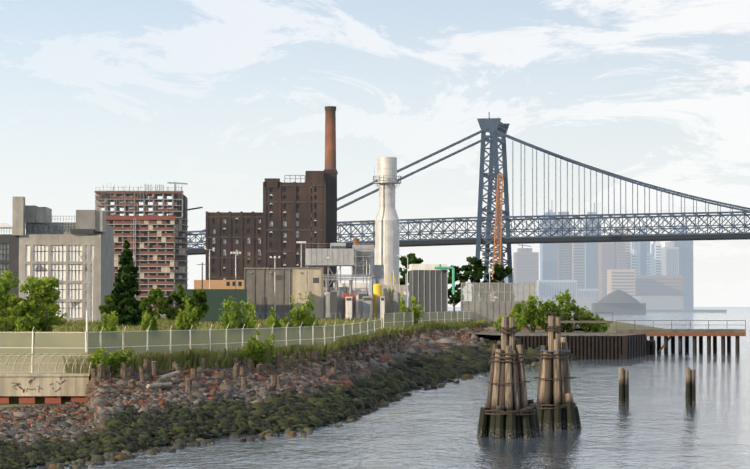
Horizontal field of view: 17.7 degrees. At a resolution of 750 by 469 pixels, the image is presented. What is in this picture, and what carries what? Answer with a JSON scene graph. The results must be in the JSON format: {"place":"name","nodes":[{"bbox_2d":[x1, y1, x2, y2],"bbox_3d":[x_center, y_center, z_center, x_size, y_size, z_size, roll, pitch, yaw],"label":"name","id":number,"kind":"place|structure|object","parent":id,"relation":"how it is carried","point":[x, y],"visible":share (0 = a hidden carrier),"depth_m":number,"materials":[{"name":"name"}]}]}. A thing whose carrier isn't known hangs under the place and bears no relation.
{"place":"outdoors","nodes":[
{"label":"outdoors","id":0,"kind":"place"},
{"bbox_2d":[4,364,342,468],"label":"shore bank","id":1,"kind":"structure","parent":0,"point":[176,404],"depth_m":127.10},
{"bbox_2d":[86,347,133,376],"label":"shrub","id":2,"kind":"object","parent":1,"relation":"on","point":[97,357],"visible":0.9,"depth_m":134.33,"materials":[{"name":"green plant"}]},
{"bbox_2d":[0,359,375,433],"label":"brick rubble","id":3,"kind":"object","parent":1,"relation":"on","point":[215,384],"visible":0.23,"depth_m":127.87,"materials":[{"name":"brown brick"}]},
{"bbox_2d":[237,329,279,367],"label":"shrub","id":4,"kind":"object","parent":1,"relation":"on","point":[255,349],"visible":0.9,"depth_m":154.04,"materials":[{"name":"green plant"}]},
{"bbox_2d":[0,323,579,468],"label":"shore rocks","id":5,"kind":"object","parent":1,"relation":"on","point":[117,430],"visible":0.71,"depth_m":129.65,"materials":[{"name":"grey stone"}]},
{"bbox_2d":[91,326,499,395],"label":"wooden posts","id":6,"kind":"object","parent":1,"relation":"on","point":[149,365],"visible":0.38,"depth_m":153.61,"materials":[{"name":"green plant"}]},
{"bbox_2d":[194,280,243,288],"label":"brick building","id":7,"kind":"structure","parent":0,"point":[222,284],"depth_m":516.80,"materials":[{"name":"brown"}]},
{"bbox_2d":[44,317,496,372],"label":"tall grass","id":8,"kind":"structure","parent":0,"point":[70,325],"depth_m":288.42,"materials":[{"name":"green plant"}]},
{"bbox_2d":[85,319,484,374],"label":"reed grass","id":9,"kind":"structure","parent":0,"point":[178,357],"depth_m":165.10,"materials":[{"name":"green plant"}]},
{"bbox_2d":[0,311,664,407],"bbox_3d":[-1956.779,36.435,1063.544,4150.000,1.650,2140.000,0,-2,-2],"label":"ground","id":10,"kind":"structure","parent":0,"point":[14,400],"depth_m":369.34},
{"bbox_2d":[0,270,66,331],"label":"tree","id":11,"kind":"object","parent":10,"relation":"on","point":[6,296],"visible":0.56,"depth_m":147.89,"materials":[{"name":"green plant"}]},
{"bbox_2d":[7,275,60,331],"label":"tree","id":12,"kind":"object","parent":10,"relation":"on","point":[42,290],"visible":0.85,"depth_m":146.27,"materials":[{"name":"green plant"}]},
{"bbox_2d":[0,327,85,372],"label":"fence","id":13,"kind":"object","parent":10,"relation":"on","point":[37,343],"visible":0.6,"depth_m":138.06,"materials":[{"name":"beige metal"}]},
{"bbox_2d":[0,354,91,403],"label":"concrete wall","id":14,"kind":"structure","parent":10,"relation":"on","point":[52,388],"depth_m":134.70,"materials":[{"name":"concrete"}]},
{"bbox_2d":[86,310,87,351],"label":"pole","id":15,"kind":"object","parent":14,"relation":"on","point":[87,327],"visible":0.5,"depth_m":137.44,"materials":[{"name":"silver metal"}]},
{"bbox_2d":[0,197,113,321],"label":"grey loft building","id":16,"kind":"structure","parent":10,"relation":"on","point":[44,246],"depth_m":416.34,"materials":[{"name":"concrete"}]},
{"bbox_2d":[76,257,93,321],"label":"street light","id":17,"kind":"object","parent":10,"relation":"on","point":[92,290],"visible":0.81,"depth_m":396.25,"materials":[{"name":"grey metal"}]},
{"bbox_2d":[98,294,115,318],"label":"tree","id":18,"kind":"object","parent":10,"relation":"on","point":[109,302],"visible":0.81,"depth_m":302.20,"materials":[{"name":"green plant"}]},
{"bbox_2d":[97,311,118,331],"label":"bush","id":19,"kind":"object","parent":10,"relation":"on","point":[109,323],"visible":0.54,"depth_m":196.20,"materials":[{"name":"green plant"}]},
{"bbox_2d":[109,240,151,326],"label":"conifer tree","id":20,"kind":"object","parent":10,"relation":"on","point":[126,302],"visible":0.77,"depth_m":325.65,"materials":[{"name":"green plant"}]},
{"bbox_2d":[95,182,202,314],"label":"construction tower","id":21,"kind":"structure","parent":10,"relation":"on","point":[158,246],"depth_m":1046.92,"materials":[{"name":"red concrete"}]},
{"bbox_2d":[141,311,158,330],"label":"bush","id":22,"kind":"object","parent":10,"relation":"on","point":[145,323],"visible":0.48,"depth_m":201.40,"materials":[{"name":"green plant"}]},
{"bbox_2d":[138,288,170,319],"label":"tree","id":23,"kind":"object","parent":10,"relation":"on","point":[158,296],"visible":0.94,"depth_m":296.13,"materials":[{"name":"green plant"}]},
{"bbox_2d":[154,283,200,324],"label":"tree","id":24,"kind":"object","parent":10,"relation":"on","point":[175,296],"visible":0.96,"depth_m":298.20,"materials":[{"name":"green plant"}]},
{"bbox_2d":[174,299,198,329],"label":"bush","id":25,"kind":"object","parent":10,"relation":"on","point":[183,318],"visible":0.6,"depth_m":211.47,"materials":[{"name":"green plant"}]},
{"bbox_2d":[186,289,210,325],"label":"tree","id":26,"kind":"object","parent":10,"relation":"on","point":[200,295],"visible":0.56,"depth_m":300.78,"materials":[{"name":"green plant"}]},
{"bbox_2d":[197,262,207,288],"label":"utility pole","id":27,"kind":"object","parent":10,"relation":"on","point":[202,264],"visible":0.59,"depth_m":426.84,"materials":[{"name":"grey metal"}]},
{"bbox_2d":[204,248,214,288],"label":"flood pole","id":28,"kind":"object","parent":10,"relation":"on","point":[209,264],"visible":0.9,"depth_m":466.83,"materials":[{"name":"grey metal"}]},
{"bbox_2d":[183,289,246,323],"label":"green screen fence","id":29,"kind":"object","parent":10,"relation":"on","point":[216,298],"visible":0.36,"depth_m":376.97,"materials":[{"name":"green fabric"}]},
{"bbox_2d":[85,318,381,356],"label":"shore fence","id":30,"kind":"object","parent":10,"relation":"on","point":[141,342],"visible":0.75,"depth_m":153.22,"materials":[{"name":"silver metal"}]},
{"bbox_2d":[230,252,240,288],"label":"flood pole","id":31,"kind":"object","parent":10,"relation":"on","point":[235,265],"visible":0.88,"depth_m":446.96,"materials":[{"name":"grey metal"}]},
{"bbox_2d":[217,296,256,328],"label":"bush","id":32,"kind":"object","parent":10,"relation":"on","point":[233,322],"visible":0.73,"depth_m":232.05,"materials":[{"name":"green plant"}]},
{"bbox_2d":[205,106,337,286],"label":"brick factory building","id":33,"kind":"structure","parent":10,"relation":"on","point":[286,219],"depth_m":899.87,"materials":[{"name":"brick"}]},
{"bbox_2d":[266,306,281,327],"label":"bush","id":34,"kind":"object","parent":10,"relation":"on","point":[271,319],"visible":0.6,"depth_m":251.70,"materials":[{"name":"green plant"}]},
{"bbox_2d":[270,256,279,316],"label":"flood pole","id":35,"kind":"object","parent":10,"relation":"on","point":[274,285],"visible":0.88,"depth_m":452.15,"materials":[{"name":"grey metal"}]},
{"bbox_2d":[244,267,322,319],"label":"block building","id":36,"kind":"structure","parent":10,"relation":"on","point":[259,284],"depth_m":467.18,"materials":[{"name":"beige concrete"}]},
{"bbox_2d":[296,241,305,266],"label":"flood pole","id":37,"kind":"object","parent":10,"relation":"on","point":[301,242],"visible":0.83,"depth_m":497.43,"materials":[{"name":"grey metal"}]},
{"bbox_2d":[282,291,321,326],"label":"bush","id":38,"kind":"object","parent":10,"relation":"on","point":[303,315],"visible":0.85,"depth_m":261.94,"materials":[{"name":"green plant"}]},
{"bbox_2d":[252,238,408,320],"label":"electrical substation","id":39,"kind":"object","parent":10,"relation":"on","point":[374,297],"visible":0.58,"depth_m":527.10,"materials":[{"name":"grey metal"}]},
{"bbox_2d":[373,157,400,284],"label":"exhaust stack","id":40,"kind":"object","parent":10,"relation":"on","point":[387,220],"visible":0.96,"depth_m":556.52,"materials":[{"name":"metal"}]},
{"bbox_2d":[397,255,407,306],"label":"street light","id":41,"kind":"object","parent":10,"relation":"on","point":[407,279],"visible":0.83,"depth_m":468.04,"materials":[{"name":"grey metal"}]},
{"bbox_2d":[394,295,425,324],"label":"bush","id":42,"kind":"object","parent":10,"relation":"on","point":[406,309],"visible":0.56,"depth_m":327.47,"materials":[{"name":"green plant"}]},
{"bbox_2d":[399,253,422,284],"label":"tree","id":43,"kind":"object","parent":10,"relation":"on","point":[413,259],"visible":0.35,"depth_m":616.65,"materials":[{"name":"green plant"}]},
{"bbox_2d":[383,311,472,327],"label":"shore fence","id":44,"kind":"object","parent":10,"relation":"on","point":[396,319],"visible":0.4,"depth_m":343.34,"materials":[{"name":"silver metal"}]},
{"bbox_2d":[448,265,460,311],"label":"tree","id":45,"kind":"object","parent":10,"relation":"on","point":[453,301],"visible":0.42,"depth_m":630.29,"materials":[{"name":"green plant"}]},
{"bbox_2d":[187,112,749,282],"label":"suspension bridge","id":46,"kind":"structure","parent":10,"relation":"on","point":[495,128],"depth_m":1235.09,"materials":[{"name":"metal"}]},
{"bbox_2d":[451,256,496,299],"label":"tree","id":47,"kind":"object","parent":10,"relation":"on","point":[478,268],"visible":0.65,"depth_m":621.43,"materials":[{"name":"green plant"}]},
{"bbox_2d":[480,258,489,282],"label":"street light","id":48,"kind":"object","parent":10,"relation":"on","point":[489,268],"visible":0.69,"depth_m":518.73,"materials":[{"name":"grey metal"}]},
{"bbox_2d":[492,174,502,281],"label":"crane boom","id":49,"kind":"object","parent":10,"relation":"on","point":[500,224],"visible":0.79,"depth_m":1180.05,"materials":[{"name":"brown metal"}]},
{"bbox_2d":[461,283,535,326],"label":"screen wall","id":50,"kind":"structure","parent":10,"relation":"on","point":[489,302],"depth_m":408.56,"materials":[{"name":"concrete"}]},
{"bbox_2d":[485,263,512,282],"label":"tree","id":51,"kind":"object","parent":10,"relation":"on","point":[501,273],"visible":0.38,"depth_m":625.43,"materials":[{"name":"green plant"}]},
{"bbox_2d":[509,303,528,331],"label":"bush","id":52,"kind":"object","parent":10,"relation":"on","point":[517,308],"visible":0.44,"depth_m":344.63,"materials":[{"name":"green plant"}]},
{"bbox_2d":[591,318,609,331],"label":"bush","id":53,"kind":"object","parent":10,"relation":"on","point":[605,326],"visible":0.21,"depth_m":347.45,"materials":[{"name":"green plant"}]},
{"bbox_2d":[0,0,749,306],"label":"sky","id":54,"kind":"structure","parent":0,"point":[220,98],"materials":[{"name":"white"}]},
{"bbox_2d":[27,307,749,468],"bbox_3d":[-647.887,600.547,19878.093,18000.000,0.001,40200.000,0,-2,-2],"label":"river water","id":55,"kind":"structure","parent":0,"point":[656,423],"depth_m":123.93,"materials":[{"name":"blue liquid"}]},
{"bbox_2d":[477,316,540,437],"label":"pile cluster","id":56,"kind":"object","parent":55,"relation":"in","point":[508,409],"visible":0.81,"depth_m":118.44,"materials":[{"name":"brown wood"}]},
{"bbox_2d":[534,316,581,429],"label":"pile cluster","id":57,"kind":"object","parent":55,"relation":"in","point":[557,408],"visible":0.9,"depth_m":126.00,"materials":[{"name":"brown wood"}]},
{"bbox_2d":[592,290,645,314],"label":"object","id":58,"kind":"object","parent":55,"relation":"on","point":[618,302],"visible":0.98,"depth_m":1895.26,"materials":[{"name":"grey"}]},
{"bbox_2d":[618,368,628,405],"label":"mooring pile","id":59,"kind":"object","parent":55,"relation":"in","point":[623,387],"visible":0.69,"depth_m":156.49,"materials":[{"name":"brown wood"}]},
{"bbox_2d":[545,313,745,354],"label":"dock platform","id":60,"kind":"structure","parent":55,"relation":"on","point":[687,333],"depth_m":323.10,"materials":[{"name":"brown wood"}]},
{"bbox_2d":[685,368,695,404],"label":"mooring pile","id":61,"kind":"object","parent":55,"relation":"in","point":[690,395],"visible":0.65,"depth_m":156.64,"materials":[{"name":"brown wood"}]},
{"bbox_2d":[409,264,454,311],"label":"metal building","id":62,"kind":"structure","parent":0,"point":[428,286],"depth_m":498.20,"materials":[{"name":"grey metal"}]},
{"bbox_2d":[465,330,645,359],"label":"sheet pile bulkhead","id":63,"kind":"object","parent":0,"point":[582,345],"visible":0.58,"depth_m":292.50,"materials":[{"name":"brown metal"}]},
{"bbox_2d":[493,314,509,330],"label":"bush","id":64,"kind":"object","parent":63,"relation":"on","point":[498,324],"visible":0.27,"depth_m":351.06,"materials":[{"name":"green plant"}]},
{"bbox_2d":[514,295,546,332],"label":"bush","id":65,"kind":"object","parent":63,"relation":"on","point":[531,308],"visible":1,"depth_m":332.67,"materials":[{"name":"green plant"}]},
{"bbox_2d":[530,295,569,330],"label":"bush","id":66,"kind":"object","parent":63,"relation":"on","point":[552,307],"visible":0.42,"depth_m":335.95,"materials":[{"name":"green plant"}]},
{"bbox_2d":[557,289,590,331],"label":"bush","id":67,"kind":"object","parent":63,"relation":"on","point":[568,306],"visible":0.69,"depth_m":338.81,"materials":[{"name":"green plant"}]},
{"bbox_2d":[572,307,603,331],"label":"bush","id":68,"kind":"object","parent":63,"relation":"on","point":[593,327],"visible":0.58,"depth_m":341.42,"materials":[{"name":"green plant"}]},
{"bbox_2d":[504,202,693,308],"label":"skyline","id":69,"kind":"structure","parent":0,"point":[597,271],"depth_m":3652.26,"materials":[{"name":"grey"}]},
{"bbox_2d":[536,296,726,312],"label":"shore land","id":70,"kind":"structure","parent":0,"point":[664,303],"depth_m":2612.81,"materials":[{"name":"grey"}]}
]}

